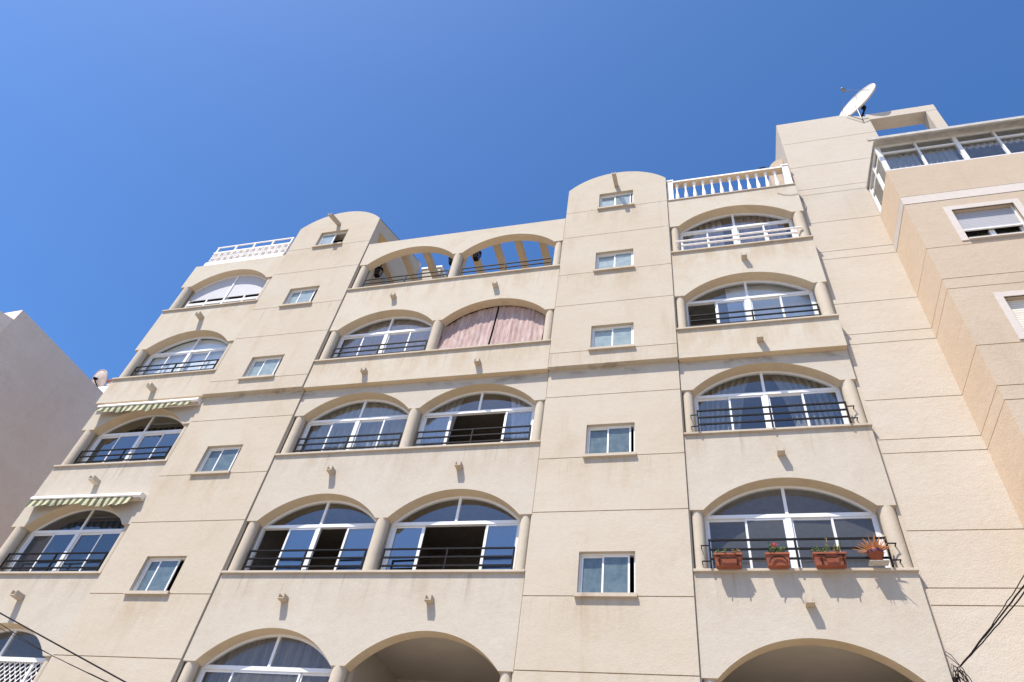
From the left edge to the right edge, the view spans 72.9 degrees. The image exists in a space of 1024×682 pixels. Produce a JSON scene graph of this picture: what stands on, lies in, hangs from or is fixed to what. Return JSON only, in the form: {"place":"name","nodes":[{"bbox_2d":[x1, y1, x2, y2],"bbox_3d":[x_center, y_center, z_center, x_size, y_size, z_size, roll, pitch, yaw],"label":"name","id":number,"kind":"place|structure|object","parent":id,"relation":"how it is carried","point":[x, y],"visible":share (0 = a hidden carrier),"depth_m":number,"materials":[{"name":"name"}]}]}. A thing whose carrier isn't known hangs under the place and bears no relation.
{"place":"outdoors","nodes":[
{"label":"outdoors","id":0,"kind":"place"},
{"bbox_2d":[0,628,105,681],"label":"cable","id":1,"kind":"object","parent":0,"point":[47,653],"visible":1,"depth_m":11.46,"materials":[{"name":"black rubber"}]},
{"bbox_2d":[0,623,107,681],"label":"cable","id":2,"kind":"object","parent":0,"point":[52,655],"visible":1,"depth_m":11.32,"materials":[{"name":"black rubber"}]},
{"bbox_2d":[0,612,125,681],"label":"cable","id":3,"kind":"object","parent":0,"point":[111,674],"visible":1,"depth_m":11.35,"materials":[{"name":"black rubber"}]},
{"bbox_2d":[0,0,1023,385],"label":"sky","id":4,"kind":"structure","parent":0,"point":[140,140],"materials":[{"name":"blue"}]},
{"bbox_3d":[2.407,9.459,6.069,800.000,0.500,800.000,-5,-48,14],"label":"ground","id":5,"kind":"structure","parent":0,"visible":0},
{"bbox_2d":[0,310,102,547],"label":"plain building","id":6,"kind":"structure","parent":5,"relation":"on","point":[51,392],"depth_m":24.82,"materials":[{"name":"white paint"}]},
{"bbox_2d":[98,379,112,392],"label":"white house","id":7,"kind":"structure","parent":5,"relation":"on","point":[103,388],"depth_m":34.38,"materials":[{"name":"paint"}]},
{"bbox_2d":[92,369,107,386],"bbox_3d":[-20.868,2.034,34.983,0.845,1.236,0.915,23,-47,-13],"label":"satellite dish","id":8,"kind":"object","parent":7,"relation":"attached to","point":[99,378],"visible":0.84,"depth_m":34.90,"materials":[{"name":"beige paint"}]},
{"bbox_2d":[0,159,952,681],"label":"apartment building","id":9,"kind":"structure","parent":5,"relation":"on","point":[602,513],"depth_m":15.05,"materials":[{"name":"paint"}]},
{"bbox_2d":[0,628,36,663],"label":"arched window","id":10,"kind":"structure","parent":9,"relation":"in","point":[15,630],"depth_m":14.71,"materials":[{"name":"white plastic"}]},
{"bbox_2d":[0,657,45,681],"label":"lattice gate","id":11,"kind":"structure","parent":9,"relation":"attached to","point":[35,662],"depth_m":14.01,"materials":[{"name":"white plastic"}]},
{"bbox_2d":[5,508,124,570],"bbox_3d":[-10.331,4.738,16.355,2.900,1.880,0.080,-5,-48,14],"label":"arched window","id":12,"kind":"structure","parent":9,"relation":"in","point":[89,529],"depth_m":16.41,"materials":[{"name":"white plastic"}]},
{"bbox_2d":[25,492,146,506],"bbox_3d":[-10.281,3.866,16.649,3.260,0.380,0.248,-5,-48,14],"label":"awning","id":13,"kind":"object","parent":9,"relation":"attached to","point":[100,500],"visible":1,"depth_m":16.56,"materials":[{"name":"white fabric"}]},
{"bbox_2d":[80,414,183,463],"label":"arched window","id":14,"kind":"structure","parent":9,"relation":"in","point":[106,435],"depth_m":18.71,"materials":[{"name":"white plastic"}]},
{"bbox_2d":[94,397,202,411],"bbox_3d":[-9.911,1.806,18.798,3.260,0.380,0.249,-5,-48,14],"label":"awning","id":15,"kind":"object","parent":9,"relation":"attached to","point":[143,406],"visible":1,"depth_m":18.73,"materials":[{"name":"fabric"}]},
{"bbox_2d":[123,558,185,594],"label":"stair window","id":16,"kind":"structure","parent":9,"relation":"in","point":[158,573],"depth_m":14.71,"materials":[{"name":"white plastic"}]},
{"bbox_2d":[138,336,228,374],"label":"arched window","id":17,"kind":"structure","parent":9,"relation":"in","point":[199,350],"depth_m":20.80,"materials":[{"name":"white plastic"}]},
{"bbox_2d":[189,447,241,475],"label":"stair window","id":18,"kind":"structure","parent":9,"relation":"in","point":[218,461],"depth_m":16.86,"materials":[{"name":"white plastic"}]},
{"bbox_2d":[238,357,282,379],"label":"window","id":19,"kind":"structure","parent":9,"relation":"in","point":[266,367],"depth_m":18.93,"materials":[{"name":"white plastic"}]},
{"bbox_2d":[196,634,331,681],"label":"arched window","id":20,"kind":"structure","parent":9,"relation":"in","point":[208,667],"depth_m":12.93,"materials":[{"name":"white plastic"}]},
{"bbox_2d":[204,638,331,681],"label":"curtain","id":21,"kind":"object","parent":9,"relation":"hanging from","point":[293,653],"visible":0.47,"depth_m":13.16,"materials":[{"name":"white fabric"}]},
{"bbox_2d":[279,288,318,307],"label":"stair window","id":22,"kind":"structure","parent":9,"relation":"in","point":[298,297],"depth_m":21.09,"materials":[{"name":"white plastic"}]},
{"bbox_2d":[244,500,376,569],"bbox_3d":[-4.161,4.188,14.766,2.870,1.880,0.080,-5,-48,14],"label":"arched window","id":23,"kind":"structure","parent":9,"relation":"in","point":[317,528],"depth_m":14.94,"materials":[{"name":"white plastic"}]},
{"bbox_2d":[312,232,346,247],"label":"stair window","id":24,"kind":"structure","parent":9,"relation":"in","point":[326,240],"depth_m":23.26,"materials":[{"name":"glass"}]},
{"bbox_2d":[295,399,408,452],"bbox_3d":[-3.791,2.128,16.915,2.870,1.880,0.080,-5,-48,14],"label":"arched window","id":25,"kind":"structure","parent":9,"relation":"in","point":[358,421],"depth_m":17.12,"materials":[{"name":"white plastic"}]},
{"bbox_2d":[302,403,407,451],"bbox_3d":[-3.755,2.374,16.971,2.922,2.230,0.097,-5,-48,14],"label":"curtain","id":26,"kind":"object","parent":9,"relation":"hanging from","point":[371,410],"visible":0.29,"depth_m":17.25,"materials":[{"name":"white fabric"}]},
{"bbox_2d":[374,265,382,277],"bbox_3d":[-4.244,-2.292,22.220,0.280,0.780,0.280,-5,-48,14],"label":"lantern","id":27,"kind":"object","parent":9,"relation":"hanging from","point":[378,272],"visible":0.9,"depth_m":22.05,"materials":[{"name":"black paint"}]},
{"bbox_2d":[333,316,432,356],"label":"arched window","id":28,"kind":"structure","parent":9,"relation":"in","point":[387,334],"depth_m":19.20,"materials":[{"name":"white plastic"}]},
{"bbox_2d":[338,320,430,356],"bbox_3d":[-3.418,0.213,19.028,2.922,2.230,0.055,-5,-48,14],"label":"curtain","id":29,"kind":"object","parent":9,"relation":"hanging from","point":[397,325],"visible":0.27,"depth_m":19.38,"materials":[{"name":"white fabric"}]},
{"bbox_2d":[420,398,463,445],"bbox_3d":[-1.750,2.195,16.453,0.899,2.230,0.097,-5,-48,14],"label":"curtain","id":30,"kind":"object","parent":9,"relation":"hanging from","point":[433,424],"visible":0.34,"depth_m":16.66,"materials":[{"name":"white fabric"}]},
{"bbox_2d":[380,496,519,569],"bbox_3d":[-1.180,3.922,13.998,2.870,1.880,0.080,-5,-48,14],"label":"arched window","id":31,"kind":"structure","parent":9,"relation":"in","point":[398,524],"depth_m":14.21,"materials":[{"name":"white plastic"}]},
{"bbox_2d":[448,257,452,265],"bbox_3d":[-1.866,-2.659,21.962,0.280,0.780,0.280,-5,-48,14],"label":"lantern","id":32,"kind":"object","parent":9,"relation":"hanging from","point":[450,260],"visible":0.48,"depth_m":21.72,"materials":[{"name":"black paint"}]},
{"bbox_2d":[437,307,497,348],"bbox_3d":[-1.208,-0.285,18.353,1.438,1.869,0.203,-5,-48,14],"label":"curtain","id":33,"kind":"object","parent":9,"relation":"hanging from","point":[474,329],"visible":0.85,"depth_m":18.36,"materials":[{"name":"pink fabric"}]},
{"bbox_2d":[416,391,534,445],"bbox_3d":[-0.810,1.862,16.147,2.870,1.880,0.080,-5,-48,14],"label":"arched window","id":34,"kind":"structure","parent":9,"relation":"in","point":[428,415],"depth_m":16.38,"materials":[{"name":"white plastic"}]},
{"bbox_2d":[473,251,481,260],"bbox_3d":[-1.076,-2.751,21.599,0.280,0.780,0.280,-5,-48,14],"label":"lantern","id":35,"kind":"object","parent":9,"relation":"hanging from","point":[477,256],"visible":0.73,"depth_m":21.41,"materials":[{"name":"black paint"}]},
{"bbox_2d":[490,306,545,343],"bbox_3d":[0.185,-0.414,17.990,1.338,1.868,0.203,-5,-48,14],"label":"curtain","id":36,"kind":"object","parent":9,"relation":"hanging from","point":[516,324],"visible":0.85,"depth_m":18.01,"materials":[{"name":"pink fabric"}]},
{"bbox_2d":[511,397,531,440],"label":"curtain","id":37,"kind":"object","parent":9,"relation":"hanging from","point":[518,419],"visible":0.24,"depth_m":16.14,"materials":[{"name":"white fabric"}]},
{"bbox_2d":[574,554,636,597],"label":"stair window","id":38,"kind":"structure","parent":9,"relation":"in","point":[600,575],"depth_m":12.34,"materials":[{"name":"glass"}]},
{"bbox_2d":[583,425,635,457],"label":"stair window","id":39,"kind":"structure","parent":9,"relation":"in","point":[607,441],"depth_m":14.50,"materials":[{"name":"white plastic"}]},
{"bbox_2d":[588,325,634,351],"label":"stair window","id":40,"kind":"structure","parent":9,"relation":"in","point":[617,337],"depth_m":16.57,"materials":[{"name":"glass"}]},
{"bbox_2d":[593,251,634,272],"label":"stair window","id":41,"kind":"structure","parent":9,"relation":"in","point":[622,260],"depth_m":18.73,"materials":[{"name":"glass"}]},
{"bbox_2d":[597,192,633,209],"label":"stair window","id":42,"kind":"structure","parent":9,"relation":"in","point":[618,200],"depth_m":20.90,"materials":[{"name":"white plastic"}]},
{"bbox_2d":[683,220,724,249],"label":"curtain","id":43,"kind":"object","parent":9,"relation":"hanging from","point":[711,225],"visible":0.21,"depth_m":19.36,"materials":[{"name":"white fabric"}]},
{"bbox_2d":[698,377,748,430],"bbox_3d":[4.531,1.635,14.835,1.285,2.230,0.124,-5,-48,14],"label":"curtain","id":44,"kind":"object","parent":9,"relation":"hanging from","point":[738,385],"visible":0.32,"depth_m":15.06,"materials":[{"name":"white fabric"}]},
{"bbox_2d":[714,552,742,568],"bbox_3d":[3.670,3.727,11.748,0.466,0.223,0.185,-5,-48,14],"label":"flower box","id":45,"kind":"object","parent":9,"relation":"on","point":[728,560],"visible":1,"depth_m":11.70,"materials":[{"name":"ceramic"}]},
{"bbox_2d":[680,213,795,249],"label":"arched window","id":46,"kind":"structure","parent":9,"relation":"in","point":[783,220],"depth_m":19.00,"materials":[{"name":"white plastic"}]},
{"bbox_2d":[686,280,818,326],"bbox_3d":[5.678,-0.847,16.621,2.980,1.880,0.080,-5,-48,14],"label":"arched window","id":47,"kind":"structure","parent":9,"relation":"in","point":[747,301],"depth_m":16.80,"materials":[{"name":"white plastic"}]},
{"bbox_2d":[731,216,788,242],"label":"curtain","id":48,"kind":"object","parent":9,"relation":"hanging from","point":[753,220],"visible":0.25,"depth_m":19.01,"materials":[{"name":"white fabric"}]},
{"bbox_2d":[725,284,813,321],"bbox_3d":[6.193,-0.644,16.552,1.927,2.230,0.026,-5,-48,14],"label":"curtain","id":49,"kind":"object","parent":9,"relation":"hanging from","point":[765,289],"visible":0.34,"depth_m":16.85,"materials":[{"name":"white fabric"}]},
{"bbox_2d":[694,371,848,431],"bbox_3d":[5.341,1.314,14.563,2.980,1.880,0.080,-5,-48,14],"label":"arched window","id":50,"kind":"structure","parent":9,"relation":"in","point":[765,396],"depth_m":14.72,"materials":[{"name":"white plastic"}]},
{"bbox_2d":[765,552,789,568],"bbox_3d":[4.433,3.660,11.554,0.386,0.222,0.181,-5,-48,14],"label":"flower box","id":51,"kind":"object","parent":9,"relation":"on","point":[777,560],"visible":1,"depth_m":11.52,"materials":[{"name":"ceramic"}]},
{"bbox_2d":[767,541,784,551],"bbox_3d":[4.446,3.524,11.705,0.324,0.232,0.261,-5,-48,14],"label":"pot plant","id":52,"kind":"object","parent":51,"relation":"in","point":[774,549],"visible":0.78,"depth_m":11.69,"materials":[{"name":"green plant"}]},
{"bbox_2d":[704,486,890,567],"bbox_3d":[4.970,3.374,12.413,2.980,1.880,0.080,-5,-48,14],"label":"arched window","id":53,"kind":"structure","parent":9,"relation":"in","point":[787,518],"depth_m":12.54,"materials":[{"name":"white plastic"}]},
{"bbox_2d":[771,375,843,426],"bbox_3d":[6.222,1.484,14.400,1.285,2.230,0.124,-5,-48,14],"label":"curtain","id":54,"kind":"object","parent":9,"relation":"hanging from","point":[782,382],"visible":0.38,"depth_m":14.60,"materials":[{"name":"fabric"}]},
{"bbox_2d":[812,551,846,568],"bbox_3d":[5.211,3.590,11.351,0.511,0.223,0.185,-5,-48,14],"label":"flower box","id":55,"kind":"object","parent":9,"relation":"on","point":[829,560],"visible":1,"depth_m":11.31,"materials":[{"name":"ceramic"}]},
{"bbox_2d":[811,545,828,552],"bbox_3d":[5.104,3.486,11.498,0.268,0.150,0.220,-5,-48,14],"label":"pot plant","id":56,"kind":"object","parent":55,"relation":"in","point":[821,549],"visible":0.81,"depth_m":11.48,"materials":[{"name":"green plant"}]},
{"bbox_2d":[828,542,842,551],"bbox_3d":[5.354,3.427,11.443,0.256,0.214,0.221,32,-50,-20],"label":"pot plant","id":57,"kind":"object","parent":55,"relation":"in","point":[837,549],"visible":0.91,"depth_m":11.42,"materials":[{"name":"green plant"}]},
{"bbox_2d":[866,547,889,565],"bbox_3d":[5.913,3.496,11.224,0.290,0.220,0.255,-5,-48,14],"label":"flower pot","id":58,"kind":"object","parent":9,"relation":"on","point":[875,554],"visible":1,"depth_m":11.18,"materials":[{"name":"ceramic"}]},
{"bbox_2d":[854,534,889,553],"bbox_3d":[5.898,3.380,11.399,0.567,0.296,0.639,-5,-48,14],"label":"aloe plant","id":59,"kind":"object","parent":58,"relation":"in","point":[875,545],"visible":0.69,"depth_m":11.30,"materials":[{"name":"orange plant"}]},
{"bbox_2d":[776,104,1023,681],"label":"neighbour building","id":60,"kind":"structure","parent":5,"relation":"on","point":[922,264],"depth_m":13.92,"materials":[{"name":"paint"}]},
{"bbox_2d":[839,83,875,119],"bbox_3d":[11.051,-7.397,22.076,1.139,2.294,1.040,-5,-48,14],"label":"satellite dish","id":61,"kind":"object","parent":60,"relation":"attached to","point":[857,101],"visible":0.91,"depth_m":22.52,"materials":[{"name":"paint"}]},
{"bbox_2d":[885,153,920,168],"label":"curtain","id":62,"kind":"object","parent":60,"relation":"hanging from","point":[902,161],"visible":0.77,"depth_m":17.23,"materials":[{"name":"white fabric"}]},
{"bbox_2d":[922,148,958,163],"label":"curtain","id":63,"kind":"object","parent":60,"relation":"hanging from","point":[938,156],"visible":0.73,"depth_m":17.02,"materials":[{"name":"white fabric"}]},
{"bbox_2d":[945,651,971,681],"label":"cable coil","id":64,"kind":"object","parent":60,"relation":"attached to","point":[957,678],"visible":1,"depth_m":9.87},
{"bbox_2d":[960,585,1023,664],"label":"cable","id":65,"kind":"object","parent":64,"relation":"attached to","point":[1002,613],"visible":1,"depth_m":8.88,"materials":[{"name":"black rubber"}]},
{"bbox_2d":[960,592,1023,665],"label":"cable","id":66,"kind":"object","parent":64,"relation":"attached to","point":[1005,615],"visible":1,"depth_m":8.88,"materials":[{"name":"black rubber"}]},
{"bbox_2d":[971,575,1023,651],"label":"cable","id":67,"kind":"object","parent":64,"relation":"attached to","point":[1002,608],"visible":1,"depth_m":8.77,"materials":[{"name":"black rubber"}]},
{"bbox_2d":[942,198,1023,240],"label":"shuttered window","id":68,"kind":"structure","parent":60,"relation":"in","point":[991,219],"depth_m":14.92,"materials":[{"name":"paint"}]},
{"bbox_2d":[963,138,1023,149],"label":"curtain","id":69,"kind":"object","parent":60,"relation":"hanging from","point":[990,144],"visible":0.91,"depth_m":16.89,"materials":[{"name":"white fabric"}]},
{"bbox_2d":[992,290,1023,339],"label":"shuttered window","id":70,"kind":"structure","parent":60,"relation":"in","point":[1013,310],"depth_m":12.94,"materials":[{"name":"paint"}]}
]}

